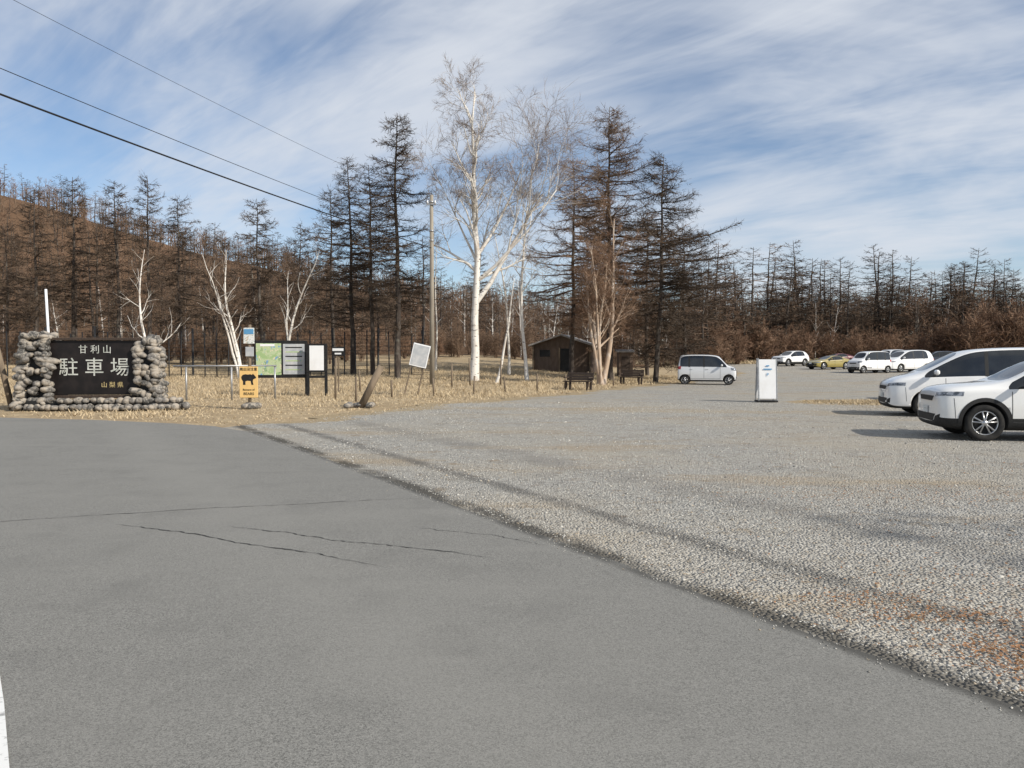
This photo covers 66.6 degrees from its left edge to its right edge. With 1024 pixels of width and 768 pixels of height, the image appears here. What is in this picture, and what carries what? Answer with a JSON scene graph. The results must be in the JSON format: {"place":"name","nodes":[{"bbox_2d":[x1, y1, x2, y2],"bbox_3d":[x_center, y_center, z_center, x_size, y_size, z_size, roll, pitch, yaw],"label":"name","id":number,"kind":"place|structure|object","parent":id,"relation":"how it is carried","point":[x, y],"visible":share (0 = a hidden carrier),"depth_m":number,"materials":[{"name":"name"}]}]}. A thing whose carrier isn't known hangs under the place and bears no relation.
{"place":"outdoors","nodes":[
{"label":"outdoors","id":0,"kind":"place"},
{"bbox_2d":[0,364,677,424],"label":"dry grass","id":1,"kind":"structure","parent":0,"point":[173,377],"depth_m":37.85,"materials":[{"name":"beige plant"}]},
{"bbox_2d":[0,195,731,427],"bbox_3d":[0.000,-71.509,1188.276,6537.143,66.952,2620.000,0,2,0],"label":"ground","id":2,"kind":"structure","parent":0,"point":[445,360],"depth_m":46.28,"materials":[{"name":"brown plant"}]},
{"bbox_2d":[0,349,12,409],"bbox_3d":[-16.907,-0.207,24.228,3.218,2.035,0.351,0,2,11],"label":"leaning post","id":3,"kind":"object","parent":2,"relation":"on","point":[6,386],"visible":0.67,"depth_m":23.95,"materials":[{"name":"brown wood"}]},
{"bbox_2d":[0,224,47,361],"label":"larch tree","id":4,"kind":"object","parent":2,"relation":"on","point":[5,301],"visible":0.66,"depth_m":65.53,"materials":[{"name":"brown plant"}]},
{"bbox_2d":[44,289,49,332],"bbox_3d":[-15.175,-1.178,25.575,0.226,3.853,0.080,0,2,0],"label":"marker post","id":5,"kind":"object","parent":2,"relation":"on","point":[47,312],"visible":0.34,"depth_m":25.51,"materials":[{"name":"white paint"}]},
{"bbox_2d":[0,186,100,332],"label":"larch tree","id":6,"kind":"object","parent":2,"relation":"on","point":[36,302],"visible":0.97,"depth_m":59.66,"materials":[{"name":"brown plant"}]},
{"bbox_2d":[19,175,115,336],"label":"larch tree","id":7,"kind":"object","parent":2,"relation":"on","point":[73,291],"visible":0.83,"depth_m":61.59,"materials":[{"name":"brown plant"}]},
{"bbox_2d":[8,331,189,411],"bbox_3d":[-12.672,-0.386,24.222,5.326,2.534,1.752,0,2,-4],"label":"stone parking sign","id":8,"kind":"object","parent":2,"relation":"on","point":[53,371],"visible":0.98,"depth_m":24.05,"materials":[{"name":"grey stone"}]},
{"bbox_2d":[78,179,147,340],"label":"larch tree","id":9,"kind":"object","parent":2,"relation":"on","point":[118,310],"visible":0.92,"depth_m":59.31,"materials":[{"name":"brown plant"}]},
{"bbox_2d":[116,174,178,334],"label":"larch tree","id":10,"kind":"object","parent":2,"relation":"on","point":[148,279],"visible":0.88,"depth_m":57.75,"materials":[{"name":"brown plant"}]},
{"bbox_2d":[106,247,200,345],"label":"birch tree","id":11,"kind":"object","parent":2,"relation":"on","point":[142,319],"visible":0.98,"depth_m":46.68,"materials":[{"name":"white plant"}]},
{"bbox_2d":[131,193,228,363],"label":"larch tree","id":12,"kind":"object","parent":2,"relation":"on","point":[179,304],"visible":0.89,"depth_m":63.36,"materials":[{"name":"brown plant"}]},
{"bbox_2d":[6,325,429,377],"bbox_3d":[-18.055,-1.991,48.655,26.306,3.424,0.141,0,2,-9],"label":"wire fence","id":13,"kind":"object","parent":2,"relation":"on","point":[252,362],"visible":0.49,"depth_m":49.24,"materials":[{"name":"black metal"}]},
{"bbox_2d":[187,234,257,377],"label":"birch tree","id":14,"kind":"object","parent":2,"relation":"on","point":[233,337],"visible":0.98,"depth_m":46.82,"materials":[{"name":"white plant"}]},
{"bbox_2d":[192,233,257,359],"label":"larch tree","id":15,"kind":"object","parent":2,"relation":"on","point":[222,247],"visible":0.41,"depth_m":69.74,"materials":[{"name":"brown plant"}]},
{"bbox_2d":[173,365,276,400],"bbox_3d":[-10.911,-0.057,29.790,3.716,1.328,0.115,-1,2,-24],"label":"pipe rail fence","id":16,"kind":"object","parent":2,"relation":"on","point":[186,366],"visible":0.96,"depth_m":29.81,"materials":[{"name":"grey metal"}]},
{"bbox_2d":[239,325,261,408],"bbox_3d":[-8.270,-0.524,24.604,0.640,2.694,0.589,0,2,0],"label":"bear warning sign","id":17,"kind":"object","parent":2,"relation":"on","point":[248,377],"visible":1,"depth_m":24.57,"materials":[{"name":"yellow metal"}]},
{"bbox_2d":[211,198,315,338],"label":"larch tree","id":18,"kind":"object","parent":2,"relation":"on","point":[260,324],"visible":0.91,"depth_m":57.46,"materials":[{"name":"brown plant"}]},
{"bbox_2d":[254,340,306,394],"bbox_3d":[-9.894,-0.689,33.403,2.200,2.350,0.130,0,2,-6],"label":"map board","id":19,"kind":"object","parent":2,"relation":"on","point":[287,358],"visible":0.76,"depth_m":33.34,"materials":[{"name":"black metal"}]},
{"bbox_2d":[257,223,325,338],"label":"larch tree","id":20,"kind":"object","parent":2,"relation":"on","point":[302,259],"visible":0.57,"depth_m":65.63,"materials":[{"name":"brown plant"}]},
{"bbox_2d":[266,233,332,339],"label":"birch tree","id":21,"kind":"object","parent":2,"relation":"on","point":[293,318],"visible":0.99,"depth_m":48.50,"materials":[{"name":"white plant"}]},
{"bbox_2d":[306,344,327,395],"bbox_3d":[-8.299,-0.606,33.182,0.880,2.200,0.123,0,2,-4],"label":"notice board","id":22,"kind":"object","parent":2,"relation":"on","point":[316,357],"visible":0.93,"depth_m":33.12,"materials":[{"name":"white metal"}]},
{"bbox_2d":[0,164,667,346],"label":"distant hill forest","id":23,"kind":"object","parent":2,"relation":"on","point":[84,214],"visible":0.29,"depth_m":196.00,"materials":[{"name":"brown plant"}]},
{"bbox_2d":[281,184,391,365],"bbox_3d":[-13.770,-8.263,59.319,8.083,13.948,6.824,1,2,37],"label":"larch tree","id":24,"kind":"object","parent":2,"relation":"on","point":[318,269],"visible":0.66,"depth_m":59.53,"materials":[{"name":"brown plant"}]},
{"bbox_2d":[332,347,343,391],"bbox_3d":[-7.900,-0.660,35.480,0.550,2.065,0.096,0,2,0],"label":"sign","id":25,"kind":"object","parent":2,"relation":"on","point":[338,351],"visible":0.91,"depth_m":35.41,"materials":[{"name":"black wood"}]},
{"bbox_2d":[0,222,689,365],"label":"wooded slope trees","id":26,"kind":"object","parent":2,"relation":"on","point":[422,320],"visible":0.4,"depth_m":85.99,"materials":[{"name":"brown plant"}]},
{"bbox_2d":[303,153,394,374],"bbox_3d":[-10.503,-7.760,50.790,6.494,14.362,7.673,0,2,0],"label":"larch tree","id":27,"kind":"object","parent":2,"relation":"on","point":[351,298],"visible":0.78,"depth_m":50.71,"materials":[{"name":"brown plant"}]},
{"bbox_2d":[343,365,383,408],"bbox_3d":[-4.778,0.143,25.189,1.293,1.543,0.796,0,2,0],"label":"leaning log post","id":28,"kind":"object","parent":2,"relation":"on","point":[363,402],"visible":0.98,"depth_m":25.14,"materials":[{"name":"brown wood"}]},
{"bbox_2d":[322,163,416,375],"bbox_3d":[-9.030,-7.259,49.998,6.554,13.516,5.914,0,2,0],"label":"larch tree","id":29,"kind":"object","parent":2,"relation":"on","point":[371,308],"visible":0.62,"depth_m":49.62,"materials":[{"name":"brown plant"}]},
{"bbox_2d":[344,112,454,378],"bbox_3d":[-6.420,-8.333,46.670,6.486,16.121,6.214,0,2,0],"label":"larch tree","id":30,"kind":"object","parent":2,"relation":"on","point":[398,327],"visible":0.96,"depth_m":46.64,"materials":[{"name":"brown plant"}]},
{"bbox_2d":[404,343,430,392],"bbox_3d":[-4.100,-0.596,33.513,0.740,2.265,0.102,13,0,-8],"label":"leaning notice sign","id":31,"kind":"object","parent":2,"relation":"on","point":[419,355],"visible":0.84,"depth_m":33.47,"materials":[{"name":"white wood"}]},
{"bbox_2d":[426,195,435,384],"bbox_3d":[-4.200,-4.810,40.857,0.500,10.100,0.290,0,2,0],"label":"utility pole","id":32,"kind":"object","parent":2,"relation":"on","point":[432,349],"visible":0.91,"depth_m":40.77,"materials":[{"name":"brown wood"}]},
{"bbox_2d":[0,68,429,237],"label":"power line","id":33,"kind":"object","parent":32,"relation":"attached to","point":[183,143],"visible":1,"depth_m":21.03,"materials":[{"name":"black metal"}]},
{"bbox_2d":[0,93,430,247],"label":"power line","id":34,"kind":"object","parent":32,"relation":"attached to","point":[22,102],"visible":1,"depth_m":21.12,"materials":[{"name":"black rubber"}]},
{"bbox_2d":[14,0,426,202],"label":"power line","id":35,"kind":"object","parent":32,"relation":"attached to","point":[194,92],"visible":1,"depth_m":21.82,"materials":[{"name":"black rubber"}]},
{"bbox_2d":[421,240,454,369],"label":"birch tree","id":36,"kind":"object","parent":2,"relation":"on","point":[436,345],"visible":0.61,"depth_m":54.80,"materials":[{"name":"white plant"}]},
{"bbox_2d":[334,358,638,401],"bbox_3d":[-0.807,-0.447,38.934,5.926,1.703,22.370,2,2,40],"label":"stake fence","id":37,"kind":"object","parent":2,"relation":"on","point":[335,388],"visible":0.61,"depth_m":35.49,"materials":[{"name":"brown wood"}]},
{"bbox_2d":[484,219,529,374],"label":"birch tree","id":38,"kind":"object","parent":2,"relation":"on","point":[508,346],"visible":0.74,"depth_m":51.64,"materials":[{"name":"white plant"}]},
{"bbox_2d":[495,278,522,382],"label":"birch tree","id":39,"kind":"object","parent":2,"relation":"on","point":[503,351],"visible":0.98,"depth_m":42.83,"materials":[{"name":"white plant"}]},
{"bbox_2d":[396,51,624,380],"bbox_3d":[0.235,-9.320,45.215,13.617,18.553,12.136,0,2,0],"label":"birch tree","id":40,"kind":"object","parent":2,"relation":"on","point":[477,297],"visible":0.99,"depth_m":44.55,"materials":[{"name":"white plant"}]},
{"bbox_2d":[0,297,1023,367],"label":"shrubs","id":41,"kind":"object","parent":2,"relation":"on","point":[982,330],"visible":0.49,"depth_m":94.57,"materials":[{"name":"brown plant"}]},
{"bbox_2d":[495,151,551,380],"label":"birch tree","id":42,"kind":"object","parent":2,"relation":"on","point":[526,375],"visible":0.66,"depth_m":46.29,"materials":[{"name":"white plant"}]},
{"bbox_2d":[528,334,595,372],"bbox_3d":[4.100,-2.341,59.955,4.946,2.889,4.200,0,2,14],"label":"wooden hut","id":43,"kind":"object","parent":2,"relation":"on","point":[550,354],"visible":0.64,"depth_m":58.33,"materials":[{"name":"brown wood"}]},
{"bbox_2d":[540,350,549,356],"bbox_3d":[2.473,-2.302,58.599,0.800,0.500,0.050,0,2,14],"label":"window","id":44,"kind":"structure","parent":43,"relation":"in","point":[543,353],"depth_m":58.57,"materials":[{"name":"black glass"}]},
{"bbox_2d":[511,156,649,371],"bbox_3d":[4.535,-8.144,53.490,9.974,15.237,8.414,0,2,0],"label":"larch tree","id":45,"kind":"object","parent":2,"relation":"on","point":[566,326],"visible":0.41,"depth_m":53.54,"materials":[{"name":"brown plant"}]},
{"bbox_2d":[557,192,646,384],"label":"birch tree","id":46,"kind":"object","parent":2,"relation":"on","point":[596,298],"visible":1,"depth_m":43.33,"materials":[{"name":"beige plant"}]},
{"bbox_2d":[554,207,657,359],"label":"larch tree","id":47,"kind":"object","parent":2,"relation":"on","point":[622,338],"visible":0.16,"depth_m":56.39,"materials":[{"name":"brown plant"}]},
{"bbox_2d":[545,104,693,380],"bbox_3d":[6.630,-9.063,49.327,9.412,17.806,9.555,0,2,0],"label":"larch tree","id":48,"kind":"object","parent":2,"relation":"on","point":[609,128],"visible":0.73,"depth_m":49.10,"materials":[{"name":"brown plant"}]},
{"bbox_2d":[615,349,634,376],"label":"storage shed","id":49,"kind":"structure","parent":2,"relation":"on","point":[624,361],"depth_m":55.47,"materials":[{"name":"brown wood"}]},
{"bbox_2d":[622,357,629,376],"bbox_3d":[8.100,-1.202,55.481,0.600,1.500,0.040,0,2,0],"label":"door","id":50,"kind":"structure","parent":49,"relation":"in","point":[625,360],"depth_m":55.46,"materials":[{"name":"brown wood"}]},
{"bbox_2d":[619,370,643,384],"bbox_3d":[6.923,-0.399,45.254,1.400,0.852,0.665,1,2,29],"label":"park bench","id":51,"kind":"object","parent":2,"relation":"on","point":[623,373],"visible":0.95,"depth_m":45.29,"materials":[{"name":"brown wood"}]},
{"bbox_2d":[617,210,698,375],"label":"larch tree","id":52,"kind":"object","parent":2,"relation":"on","point":[646,338],"visible":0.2,"depth_m":59.74,"materials":[{"name":"brown plant"}]},
{"bbox_2d":[593,150,743,381],"bbox_3d":[9.527,-7.335,47.626,9.319,14.699,8.692,0,2,0],"label":"larch tree","id":53,"kind":"object","parent":2,"relation":"on","point":[666,245],"visible":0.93,"depth_m":48.14,"materials":[{"name":"black plant"}]},
{"bbox_2d":[626,222,752,372],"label":"larch tree","id":54,"kind":"object","parent":2,"relation":"on","point":[691,323],"visible":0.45,"depth_m":53.38,"materials":[{"name":"brown plant"}]},
{"bbox_2d":[561,240,1023,360],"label":"distant tree line","id":55,"kind":"object","parent":2,"relation":"on","point":[914,311],"visible":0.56,"depth_m":105.93,"materials":[{"name":"brown plant"}]},
{"bbox_2d":[0,417,1023,767],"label":"asphalt road","id":56,"kind":"structure","parent":0,"point":[138,645],"depth_m":4.31,"materials":[{"name":"grey asphalt"}]},
{"bbox_2d":[0,679,8,767],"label":"road edge line","id":57,"kind":"object","parent":56,"relation":"on","point":[4,759],"visible":1,"depth_m":3.25,"materials":[{"name":"paint"}]},
{"bbox_2d":[0,498,526,566],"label":"asphalt cracks","id":58,"kind":"object","parent":56,"relation":"on","point":[295,533],"visible":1,"depth_m":6.92,"materials":[{"name":"black asphalt"}]},
{"bbox_2d":[0,0,1023,346],"label":"sky","id":59,"kind":"structure","parent":0,"point":[840,128],"materials":[{"name":"blue"}]},
{"bbox_2d":[223,364,1023,721],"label":"gravel parking lot","id":60,"kind":"structure","parent":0,"point":[797,384],"depth_m":9.62,"materials":[{"name":"grey gravel"}]},
{"bbox_2d":[563,372,593,389],"bbox_3d":[3.223,-0.129,37.658,1.400,0.852,0.665,1,2,29],"label":"park bench","id":61,"kind":"object","parent":60,"relation":"on","point":[571,376],"visible":0.98,"depth_m":37.72,"materials":[{"name":"brown wood"}]},
{"bbox_2d":[677,354,736,384],"bbox_3d":[11.711,-0.872,46.794,3.448,1.798,4.004,1,2,16],"label":"parked kei van","id":62,"kind":"object","parent":60,"relation":"on","point":[709,368],"visible":1,"depth_m":46.17,"materials":[{"name":"silver paint"}]},
{"bbox_2d":[754,358,777,402],"bbox_3d":[9.200,-0.130,28.211,0.700,1.595,0.600,0,2,4],"label":"standing signboard","id":63,"kind":"object","parent":60,"relation":"on","point":[766,380],"visible":0.99,"depth_m":28.03,"materials":[{"name":"white paint"}]},
{"bbox_2d":[771,351,808,365],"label":"parked suv","id":64,"kind":"object","parent":60,"relation":"on","point":[789,358],"visible":0.84,"depth_m":82.24,"materials":[{"name":"white paint"}]},
{"bbox_2d":[613,456,1023,690],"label":"needle litter","id":65,"kind":"object","parent":60,"relation":"on","point":[991,647],"visible":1,"depth_m":4.79,"materials":[{"name":"brown plant"}]},
{"bbox_2d":[805,355,849,368],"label":"parked coupe","id":66,"kind":"object","parent":60,"relation":"on","point":[831,362],"visible":0.97,"depth_m":72.24,"materials":[{"name":"yellow paint"}]},
{"bbox_2d":[817,353,853,359],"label":"parked car","id":67,"kind":"object","parent":60,"relation":"on","point":[847,356],"visible":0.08,"depth_m":87.38,"materials":[{"name":"grey paint"}]},
{"bbox_2d":[800,398,880,404],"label":"grass island","id":68,"kind":"structure","parent":60,"relation":"on","point":[860,402],"depth_m":27.91,"materials":[{"name":"beige plant"}]},
{"bbox_2d":[835,351,891,372],"bbox_3d":[29.290,-1.806,63.972,3.448,1.798,4.004,-1,2,-20],"label":"parked kei van","id":69,"kind":"object","parent":60,"relation":"on","point":[872,361],"visible":1,"depth_m":63.41,"materials":[{"name":"white paint"}]},
{"bbox_2d":[882,349,900,354],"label":"parked kei van","id":70,"kind":"object","parent":60,"relation":"on","point":[890,351],"visible":0.06,"depth_m":79.36,"materials":[{"name":"silver paint"}]},
{"bbox_2d":[883,350,933,371],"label":"parked minivan","id":71,"kind":"object","parent":60,"relation":"on","point":[908,360],"visible":0.62,"depth_m":65.19,"materials":[{"name":"white paint"}]},
{"bbox_2d":[931,351,952,359],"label":"parked suv","id":72,"kind":"object","parent":60,"relation":"on","point":[937,354],"visible":0.09,"depth_m":79.20,"materials":[{"name":"paint"}]},
{"bbox_2d":[878,347,1023,414],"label":"parked minivan","id":73,"kind":"object","parent":60,"relation":"on","point":[902,391],"visible":0.56,"depth_m":21.01,"materials":[{"name":"white paint"}]},
{"bbox_2d":[917,362,1023,440],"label":"parked suv","id":74,"kind":"object","parent":60,"relation":"on","point":[989,408],"visible":1,"depth_m":15.01,"materials":[{"name":"paint"}]},
{"bbox_2d":[634,358,814,364],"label":"distant grass","id":75,"kind":"structure","parent":0,"point":[751,361],"depth_m":91.21,"materials":[{"name":"beige plant"}]}
]}

